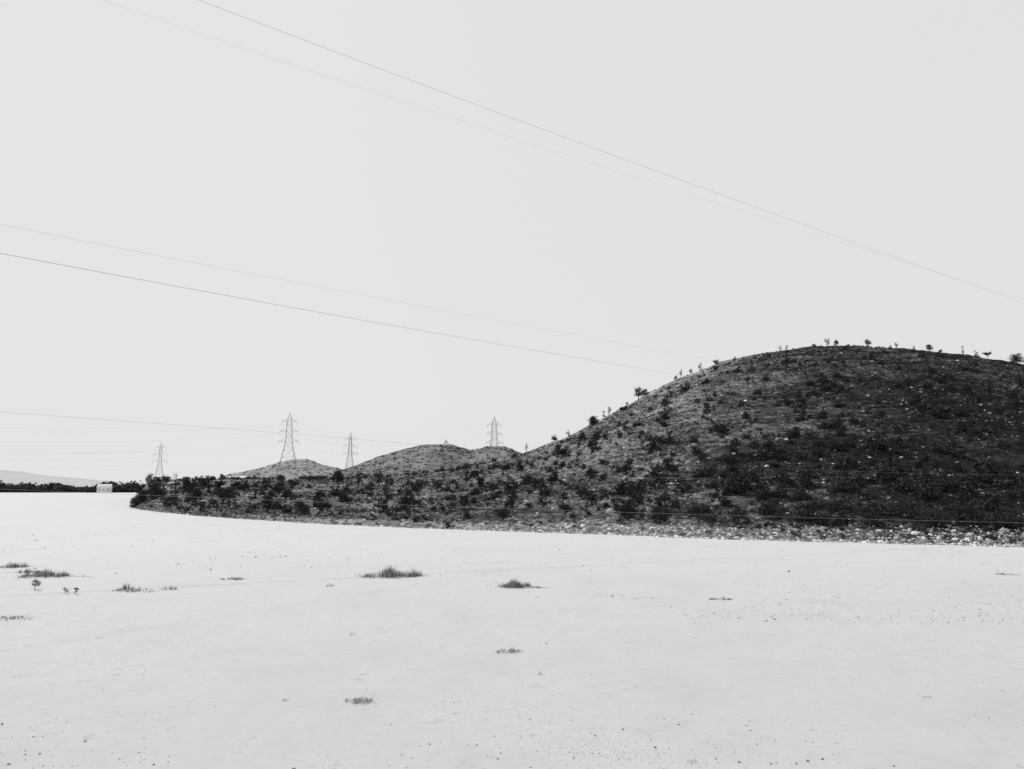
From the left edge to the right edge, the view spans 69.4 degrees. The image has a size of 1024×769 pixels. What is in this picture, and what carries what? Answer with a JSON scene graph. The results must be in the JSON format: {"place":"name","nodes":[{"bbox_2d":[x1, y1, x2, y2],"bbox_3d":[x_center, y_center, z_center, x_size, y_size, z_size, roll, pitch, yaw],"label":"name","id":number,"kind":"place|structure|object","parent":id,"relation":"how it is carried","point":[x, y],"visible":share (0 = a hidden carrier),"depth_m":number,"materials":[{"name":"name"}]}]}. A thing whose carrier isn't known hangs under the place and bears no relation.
{"place":"outdoors","nodes":[
{"label":"outdoors","id":0,"kind":"place"},
{"bbox_2d":[0,470,147,486],"bbox_3d":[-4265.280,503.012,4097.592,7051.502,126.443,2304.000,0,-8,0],"label":"distant ridge","id":1,"kind":"structure","parent":0,"point":[12,477],"depth_m":3642.51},
{"bbox_2d":[216,459,342,479],"bbox_3d":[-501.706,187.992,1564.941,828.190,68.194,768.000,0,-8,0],"label":"distant hill","id":2,"kind":"structure","parent":0,"point":[313,470],"depth_m":1491.67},
{"bbox_2d":[220,459,338,477],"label":"distant hill scrub","id":3,"kind":"object","parent":2,"relation":"on","point":[292,468],"visible":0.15,"depth_m":1508.15,"materials":[{"name":"grey plant"}]},
{"bbox_2d":[0,253,683,375],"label":"power line","id":4,"kind":"object","parent":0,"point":[276,304],"visible":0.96,"depth_m":123.60,"materials":[{"name":"metal"}]},
{"bbox_2d":[0,224,709,359],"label":"power line","id":5,"kind":"object","parent":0,"point":[312,285],"visible":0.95,"depth_m":160.74,"materials":[{"name":"metal"}]},
{"bbox_2d":[324,444,520,478],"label":"hill","id":6,"kind":"structure","parent":0,"point":[424,458],"depth_m":703.50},
{"bbox_2d":[323,445,516,477],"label":"hill scrub","id":7,"kind":"object","parent":6,"relation":"on","point":[442,448],"visible":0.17,"depth_m":716.10,"materials":[{"name":"black plant"}]},
{"bbox_2d":[0,492,1023,768],"bbox_3d":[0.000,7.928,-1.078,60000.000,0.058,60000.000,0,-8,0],"label":"ground","id":8,"kind":"structure","parent":0,"point":[628,678],"depth_m":36.46,"materials":[{"name":"white sand"}]},
{"bbox_2d":[0,562,33,568],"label":"grass tuft","id":9,"kind":"object","parent":8,"relation":"on","point":[13,565],"visible":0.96,"depth_m":72.55,"materials":[{"name":"grey plant"}]},
{"bbox_2d":[2,613,32,621],"bbox_3d":[-29.925,14.034,44.654,3.966,0.322,2.442,0,-8,0],"label":"grass tuft","id":10,"kind":"object","parent":8,"relation":"on","point":[13,617],"visible":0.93,"depth_m":44.58,"materials":[{"name":"grey plant"}]},
{"bbox_2d":[16,569,39,573],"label":"grass tuft","id":11,"kind":"object","parent":8,"relation":"on","point":[25,571],"visible":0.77,"depth_m":68.03,"materials":[{"name":"grey plant"}]},
{"bbox_2d":[32,579,41,589],"bbox_3d":[-36.870,15.467,57.366,0.814,0.850,0.935,0,-8,0],"label":"plant","id":12,"kind":"object","parent":8,"relation":"on","point":[36,581],"visible":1,"depth_m":57.28,"materials":[{"name":"grey plant"}]},
{"bbox_2d":[3,567,84,578],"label":"grass tuft","id":13,"kind":"object","parent":8,"relation":"on","point":[46,573],"visible":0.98,"depth_m":65.32,"materials":[{"name":"grey plant"}]},
{"bbox_2d":[97,486,111,492],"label":"walls","id":14,"kind":"structure","parent":8,"relation":"on","point":[105,490],"depth_m":788.44,"materials":[{"name":"white paint"}]},
{"bbox_2d":[96,484,112,487],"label":"roof","id":15,"kind":"structure","parent":14,"relation":"on","point":[104,485],"depth_m":790.63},
{"bbox_2d":[112,585,159,592],"bbox_3d":[-28.846,15.582,56.534,5.425,0.455,2.833,0,-8,0],"label":"grass tuft","id":16,"kind":"object","parent":8,"relation":"on","point":[133,590],"visible":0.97,"depth_m":56.17,"materials":[{"name":"grey plant"}]},
{"bbox_2d":[152,442,166,479],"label":"transmission tower","id":17,"kind":"structure","parent":8,"relation":"on","point":[159,460],"depth_m":757.31,"materials":[{"name":"metal"}]},
{"bbox_2d":[217,577,248,580],"bbox_3d":[-24.032,16.610,63.399,3.529,0.269,1.955,2,-8,-16],"label":"grass tuft","id":18,"kind":"object","parent":8,"relation":"on","point":[236,578],"visible":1,"depth_m":63.37,"materials":[{"name":"grey plant"}]},
{"bbox_2d":[0,458,497,492],"bbox_3d":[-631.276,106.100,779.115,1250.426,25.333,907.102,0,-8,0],"label":"distant tree line","id":19,"kind":"object","parent":8,"relation":"on","point":[127,487],"visible":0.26,"depth_m":799.82,"materials":[{"name":"black plant"}]},
{"bbox_2d":[345,696,385,703],"bbox_3d":[-5.349,11.726,27.515,1.717,0.276,1.279,2,-8,-17],"label":"grass tuft","id":20,"kind":"object","parent":8,"relation":"on","point":[363,700],"visible":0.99,"depth_m":27.51,"materials":[{"name":"grey plant"}]},
{"bbox_2d":[338,565,440,578],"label":"grass tuft","id":21,"kind":"object","parent":8,"relation":"on","point":[388,573],"visible":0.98,"depth_m":65.12,"materials":[{"name":"grey plant"}]},
{"bbox_2d":[8,546,958,595],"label":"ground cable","id":22,"kind":"object","parent":8,"relation":"on","point":[451,572],"visible":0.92,"depth_m":68.27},
{"bbox_2d":[492,647,522,653],"bbox_3d":[-0.186,12.842,35.725,1.591,0.277,1.030,2,-8,-17],"label":"grass tuft","id":23,"kind":"object","parent":8,"relation":"on","point":[513,650],"visible":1,"depth_m":35.73,"materials":[{"name":"grey plant"}]},
{"bbox_2d":[487,577,530,587],"bbox_3d":[-0.163,15.592,58.531,3.744,0.975,2.467,0,-8,0],"label":"grass tuft","id":24,"kind":"object","parent":8,"relation":"on","point":[513,584],"visible":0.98,"depth_m":58.29,"materials":[{"name":"grey plant"}]},
{"bbox_2d":[1,510,1023,768],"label":"pebbles","id":25,"kind":"object","parent":8,"relation":"on","point":[563,714],"visible":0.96,"depth_m":43.74,"materials":[{"name":"stone"}]},
{"bbox_2d":[709,597,731,599],"bbox_3d":[14.747,15.087,52.198,1.908,0.268,1.372,0,-8,0],"label":"grass tuft","id":26,"kind":"object","parent":8,"relation":"on","point":[720,598],"visible":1,"depth_m":52.16,"materials":[{"name":"grey plant"}]},
{"bbox_2d":[11,489,1012,522],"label":"power line","id":27,"kind":"object","parent":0,"point":[510,508],"visible":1,"depth_m":69.06,"materials":[{"name":"metal"}]},
{"bbox_2d":[0,0,1023,481],"label":"sky","id":28,"kind":"structure","parent":0,"point":[894,128],"materials":[{"name":"white"}]},
{"bbox_2d":[111,3,1018,297],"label":"power line","id":29,"kind":"object","parent":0,"point":[415,105],"visible":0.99,"depth_m":102.79,"materials":[{"name":"metal"}]},
{"bbox_2d":[130,345,1023,545],"bbox_3d":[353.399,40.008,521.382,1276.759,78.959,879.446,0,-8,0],"label":"hill","id":30,"kind":"structure","parent":0,"point":[681,434],"depth_m":189.66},
{"bbox_2d":[129,498,138,507],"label":"scrub tree","id":31,"kind":"object","parent":30,"relation":"on","point":[134,505],"visible":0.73,"depth_m":258.31,"materials":[{"name":"black plant"}]},
{"bbox_2d":[131,486,147,503],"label":"scrub tree","id":32,"kind":"object","parent":30,"relation":"on","point":[142,496],"visible":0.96,"depth_m":257.65,"materials":[{"name":"black plant"}]},
{"bbox_2d":[145,473,155,493],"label":"scrub tree","id":33,"kind":"object","parent":30,"relation":"on","point":[148,481],"visible":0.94,"depth_m":278.63,"materials":[{"name":"black plant"}]},
{"bbox_2d":[150,481,166,494],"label":"scrub tree","id":34,"kind":"object","parent":30,"relation":"on","point":[156,488],"visible":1,"depth_m":256.27,"materials":[{"name":"black plant"}]},
{"bbox_2d":[160,473,168,494],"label":"scrub tree","id":35,"kind":"object","parent":30,"relation":"on","point":[163,484],"visible":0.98,"depth_m":259.54,"materials":[{"name":"black plant"}]},
{"bbox_2d":[158,494,181,506],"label":"scrub tree","id":36,"kind":"object","parent":30,"relation":"on","point":[170,499],"visible":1,"depth_m":223.78,"materials":[{"name":"black plant"}]},
{"bbox_2d":[172,473,177,494],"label":"scrub tree","id":37,"kind":"object","parent":30,"relation":"on","point":[176,484],"visible":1,"depth_m":258.40,"materials":[{"name":"plant"}]},
{"bbox_2d":[177,478,196,493],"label":"scrub tree","id":38,"kind":"object","parent":30,"relation":"on","point":[186,482],"visible":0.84,"depth_m":251.26,"materials":[{"name":"black plant"}]},
{"bbox_2d":[185,489,204,502],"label":"scrub tree","id":39,"kind":"object","parent":30,"relation":"on","point":[197,492],"visible":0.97,"depth_m":230.36,"materials":[{"name":"black plant"}]},
{"bbox_2d":[198,477,212,491],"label":"scrub tree","id":40,"kind":"object","parent":30,"relation":"on","point":[204,481],"visible":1,"depth_m":255.58,"materials":[{"name":"black plant"}]},
{"bbox_2d":[214,479,223,489],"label":"scrub tree","id":41,"kind":"object","parent":30,"relation":"on","point":[220,483],"visible":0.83,"depth_m":254.74,"materials":[{"name":"black plant"}]},
{"bbox_2d":[214,488,232,505],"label":"scrub tree","id":42,"kind":"object","parent":30,"relation":"on","point":[223,494],"visible":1,"depth_m":205.07,"materials":[{"name":"black plant"}]},
{"bbox_2d":[259,478,270,491],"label":"scrub tree","id":43,"kind":"object","parent":30,"relation":"on","point":[265,485],"visible":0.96,"depth_m":248.29,"materials":[{"name":"black plant"}]},
{"bbox_2d":[258,494,273,507],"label":"scrub tree","id":44,"kind":"object","parent":30,"relation":"on","point":[266,501],"visible":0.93,"depth_m":190.68,"materials":[{"name":"black plant"}]},
{"bbox_2d":[275,413,298,478],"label":"transmission tower","id":45,"kind":"structure","parent":30,"relation":"on","point":[287,445],"depth_m":438.49,"materials":[{"name":"metal"}]},
{"bbox_2d":[287,500,312,511],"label":"scrub tree","id":46,"kind":"object","parent":30,"relation":"on","point":[300,504],"visible":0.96,"depth_m":170.69,"materials":[{"name":"black plant"}]},
{"bbox_2d":[314,490,324,502],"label":"scrub tree","id":47,"kind":"object","parent":30,"relation":"on","point":[320,493],"visible":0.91,"depth_m":199.69,"materials":[{"name":"black plant"}]},
{"bbox_2d":[331,469,344,485],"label":"scrub tree","id":48,"kind":"object","parent":30,"relation":"on","point":[337,474],"visible":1,"depth_m":264.61,"materials":[{"name":"black plant"}]},
{"bbox_2d":[342,432,357,476],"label":"transmission tower","id":49,"kind":"structure","parent":30,"relation":"on","point":[351,455],"depth_m":558.28,"materials":[{"name":"metal"}]},
{"bbox_2d":[354,471,362,487],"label":"scrub tree","id":50,"kind":"object","parent":30,"relation":"on","point":[358,479],"visible":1,"depth_m":259.25,"materials":[{"name":"black plant"}]},
{"bbox_2d":[373,471,383,487],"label":"scrub tree","id":51,"kind":"object","parent":30,"relation":"on","point":[379,480],"visible":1,"depth_m":252.87,"materials":[{"name":"black plant"}]},
{"bbox_2d":[382,474,392,509],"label":"scrub tree","id":52,"kind":"object","parent":30,"relation":"on","point":[386,485],"visible":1,"depth_m":168.72,"materials":[{"name":"black plant"}]},
{"bbox_2d":[397,480,423,516],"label":"scrub tree","id":53,"kind":"object","parent":30,"relation":"on","point":[407,500],"visible":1,"depth_m":151.16,"materials":[{"name":"black plant"}]},
{"bbox_2d":[433,480,442,491],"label":"scrub tree","id":54,"kind":"object","parent":30,"relation":"on","point":[437,484],"visible":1,"depth_m":229.04,"materials":[{"name":"black plant"}]},
{"bbox_2d":[458,493,470,506],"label":"scrub tree","id":55,"kind":"object","parent":30,"relation":"on","point":[464,500],"visible":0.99,"depth_m":153.64,"materials":[{"name":"black plant"}]},
{"bbox_2d":[475,476,485,483],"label":"scrub tree","id":56,"kind":"object","parent":30,"relation":"on","point":[479,479],"visible":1,"depth_m":226.58,"materials":[{"name":"black plant"}]},
{"bbox_2d":[485,416,502,462],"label":"transmission tower","id":57,"kind":"structure","parent":30,"relation":"on","point":[496,444],"depth_m":499.88,"materials":[{"name":"metal"}]},
{"bbox_2d":[6,412,476,449],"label":"power line","id":58,"kind":"object","parent":57,"relation":"attached to","point":[222,428],"visible":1,"depth_m":287.64,"materials":[{"name":"metal"}]},
{"bbox_2d":[492,506,511,519],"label":"scrub tree","id":59,"kind":"object","parent":30,"relation":"on","point":[502,515],"visible":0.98,"depth_m":137.51,"materials":[{"name":"black plant"}]},
{"bbox_2d":[506,492,519,508],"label":"scrub tree","id":60,"kind":"object","parent":30,"relation":"on","point":[512,500],"visible":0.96,"depth_m":148.89,"materials":[{"name":"black plant"}]},
{"bbox_2d":[530,478,540,486],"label":"scrub tree","id":61,"kind":"object","parent":30,"relation":"on","point":[535,482],"visible":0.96,"depth_m":183.88,"materials":[{"name":"black plant"}]},
{"bbox_2d":[553,444,562,457],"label":"scrub tree","id":62,"kind":"object","parent":30,"relation":"on","point":[557,448],"visible":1,"depth_m":244.29,"materials":[{"name":"black plant"}]},
{"bbox_2d":[557,501,572,515],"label":"scrub tree","id":63,"kind":"object","parent":30,"relation":"on","point":[564,506],"visible":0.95,"depth_m":136.46,"materials":[{"name":"black plant"}]},
{"bbox_2d":[130,344,1023,543],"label":"hillside scrub","id":64,"kind":"object","parent":30,"relation":"on","point":[740,483],"visible":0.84,"depth_m":179.00,"materials":[{"name":"plant"}]},
{"bbox_2d":[134,345,1023,547],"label":"hillside rocks","id":65,"kind":"object","parent":30,"relation":"on","point":[921,540],"visible":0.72,"depth_m":124.92,"materials":[{"name":"stone"}]},
{"bbox_2d":[584,468,597,476],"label":"scrub tree","id":66,"kind":"object","parent":30,"relation":"on","point":[590,472],"visible":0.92,"depth_m":187.13,"materials":[{"name":"black plant"}]},
{"bbox_2d":[587,416,599,424],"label":"hilltop tree","id":67,"kind":"object","parent":30,"relation":"on","point":[593,419],"visible":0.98,"depth_m":320.97,"materials":[{"name":"black plant"}]},
{"bbox_2d":[612,495,642,516],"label":"scrub tree","id":68,"kind":"object","parent":30,"relation":"on","point":[624,508],"visible":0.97,"depth_m":129.66,"materials":[{"name":"black plant"}]},
{"bbox_2d":[633,387,643,400],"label":"hilltop tree","id":69,"kind":"object","parent":30,"relation":"on","point":[638,392],"visible":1,"depth_m":326.43,"materials":[{"name":"grey plant"}]},
{"bbox_2d":[627,478,651,491],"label":"scrub tree","id":70,"kind":"object","parent":30,"relation":"on","point":[642,482],"visible":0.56,"depth_m":149.82,"materials":[{"name":"black plant"}]},
{"bbox_2d":[642,389,649,397],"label":"hilltop tree","id":71,"kind":"object","parent":30,"relation":"on","point":[645,392],"visible":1,"depth_m":326.73,"materials":[{"name":"grey plant"}]},
{"bbox_2d":[648,506,675,522],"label":"scrub tree","id":72,"kind":"object","parent":30,"relation":"on","point":[658,515],"visible":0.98,"depth_m":122.16,"materials":[{"name":"black plant"}]},
{"bbox_2d":[656,457,681,471],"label":"scrub tree","id":73,"kind":"object","parent":30,"relation":"on","point":[669,467],"visible":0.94,"depth_m":166.12,"materials":[{"name":"black plant"}]},
{"bbox_2d":[674,500,724,522],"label":"scrub tree","id":74,"kind":"object","parent":30,"relation":"on","point":[694,509],"visible":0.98,"depth_m":119.22,"materials":[{"name":"black plant"}]},
{"bbox_2d":[719,454,742,471],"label":"scrub tree","id":75,"kind":"object","parent":30,"relation":"on","point":[731,460],"visible":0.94,"depth_m":156.75,"materials":[{"name":"black plant"}]},
{"bbox_2d":[723,508,753,524],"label":"scrub tree","id":76,"kind":"object","parent":30,"relation":"on","point":[734,519],"visible":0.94,"depth_m":115.37,"materials":[{"name":"black plant"}]},
{"bbox_2d":[741,411,750,418],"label":"scrub tree","id":77,"kind":"object","parent":30,"relation":"on","point":[746,414],"visible":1,"depth_m":205.47,"materials":[{"name":"black plant"}]},
{"bbox_2d":[755,497,788,520],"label":"scrub tree","id":78,"kind":"object","parent":30,"relation":"on","point":[766,510],"visible":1,"depth_m":116.65,"materials":[{"name":"black plant"}]},
{"bbox_2d":[782,398,790,405],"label":"scrub tree","id":79,"kind":"object","parent":30,"relation":"on","point":[787,401],"visible":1,"depth_m":215.43,"materials":[{"name":"black plant"}]},
{"bbox_2d":[786,426,803,437],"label":"scrub tree","id":80,"kind":"object","parent":30,"relation":"on","point":[794,433],"visible":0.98,"depth_m":181.55,"materials":[{"name":"black plant"}]},
{"bbox_2d":[787,496,836,523],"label":"scrub tree","id":81,"kind":"object","parent":30,"relation":"on","point":[808,505],"visible":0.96,"depth_m":112.91,"materials":[{"name":"black plant"}]},
{"bbox_2d":[817,411,828,417],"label":"scrub tree","id":82,"kind":"object","parent":30,"relation":"on","point":[822,412],"visible":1,"depth_m":197.89,"materials":[{"name":"black plant"}]},
{"bbox_2d":[825,439,846,449],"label":"scrub tree","id":83,"kind":"object","parent":30,"relation":"on","point":[834,444],"visible":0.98,"depth_m":165.23,"materials":[{"name":"black plant"}]},
{"bbox_2d":[825,498,861,525],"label":"scrub tree","id":84,"kind":"object","parent":30,"relation":"on","point":[840,506],"visible":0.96,"depth_m":110.34,"materials":[{"name":"black plant"}]},
{"bbox_2d":[864,339,871,346],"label":"hilltop tree","id":85,"kind":"object","parent":30,"relation":"on","point":[867,341],"visible":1,"depth_m":339.98,"materials":[{"name":"grey plant"}]},
{"bbox_2d":[860,511,891,525],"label":"scrub tree","id":86,"kind":"object","parent":30,"relation":"on","point":[872,517],"visible":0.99,"depth_m":108.87,"materials":[{"name":"black plant"}]},
{"bbox_2d":[877,359,884,365],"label":"scrub tree","id":87,"kind":"object","parent":30,"relation":"on","point":[881,362],"visible":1,"depth_m":262.84,"materials":[{"name":"black plant"}]},
{"bbox_2d":[877,409,886,418],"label":"scrub tree","id":88,"kind":"object","parent":30,"relation":"on","point":[881,413],"visible":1,"depth_m":195.54,"materials":[{"name":"black plant"}]},
{"bbox_2d":[887,496,926,516],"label":"scrub tree","id":89,"kind":"object","parent":30,"relation":"on","point":[912,505],"visible":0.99,"depth_m":111.84,"materials":[{"name":"black plant"}]},
{"bbox_2d":[903,379,912,385],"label":"scrub tree","id":90,"kind":"object","parent":30,"relation":"on","point":[907,382],"visible":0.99,"depth_m":234.94,"materials":[{"name":"black plant"}]},
{"bbox_2d":[915,404,926,413],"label":"scrub tree","id":91,"kind":"object","parent":30,"relation":"on","point":[921,407],"visible":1,"depth_m":196.10,"materials":[{"name":"black plant"}]},
{"bbox_2d":[915,508,956,527],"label":"scrub tree","id":92,"kind":"object","parent":30,"relation":"on","point":[932,516],"visible":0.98,"depth_m":106.61,"materials":[{"name":"black plant"}]},
{"bbox_2d":[940,497,995,524],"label":"scrub tree","id":93,"kind":"object","parent":30,"relation":"on","point":[965,513],"visible":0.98,"depth_m":107.09,"materials":[{"name":"black plant"}]},
{"bbox_2d":[986,505,1023,526],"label":"scrub tree","id":94,"kind":"object","parent":30,"relation":"on","point":[1016,520],"visible":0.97,"depth_m":104.25,"materials":[{"name":"black plant"}]},
{"bbox_2d":[1007,353,1023,362],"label":"hilltop tree","id":95,"kind":"object","parent":30,"relation":"on","point":[1018,358],"visible":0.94,"depth_m":312.35,"materials":[{"name":"black plant"}]},
{"bbox_2d":[200,0,1022,302],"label":"power line","id":96,"kind":"object","parent":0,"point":[548,131],"visible":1,"depth_m":68.93,"materials":[{"name":"metal"}]},
{"bbox_2d":[372,440,983,474],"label":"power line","id":97,"kind":"object","parent":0,"point":[712,465],"visible":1,"depth_m":141.77,"materials":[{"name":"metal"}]}
]}

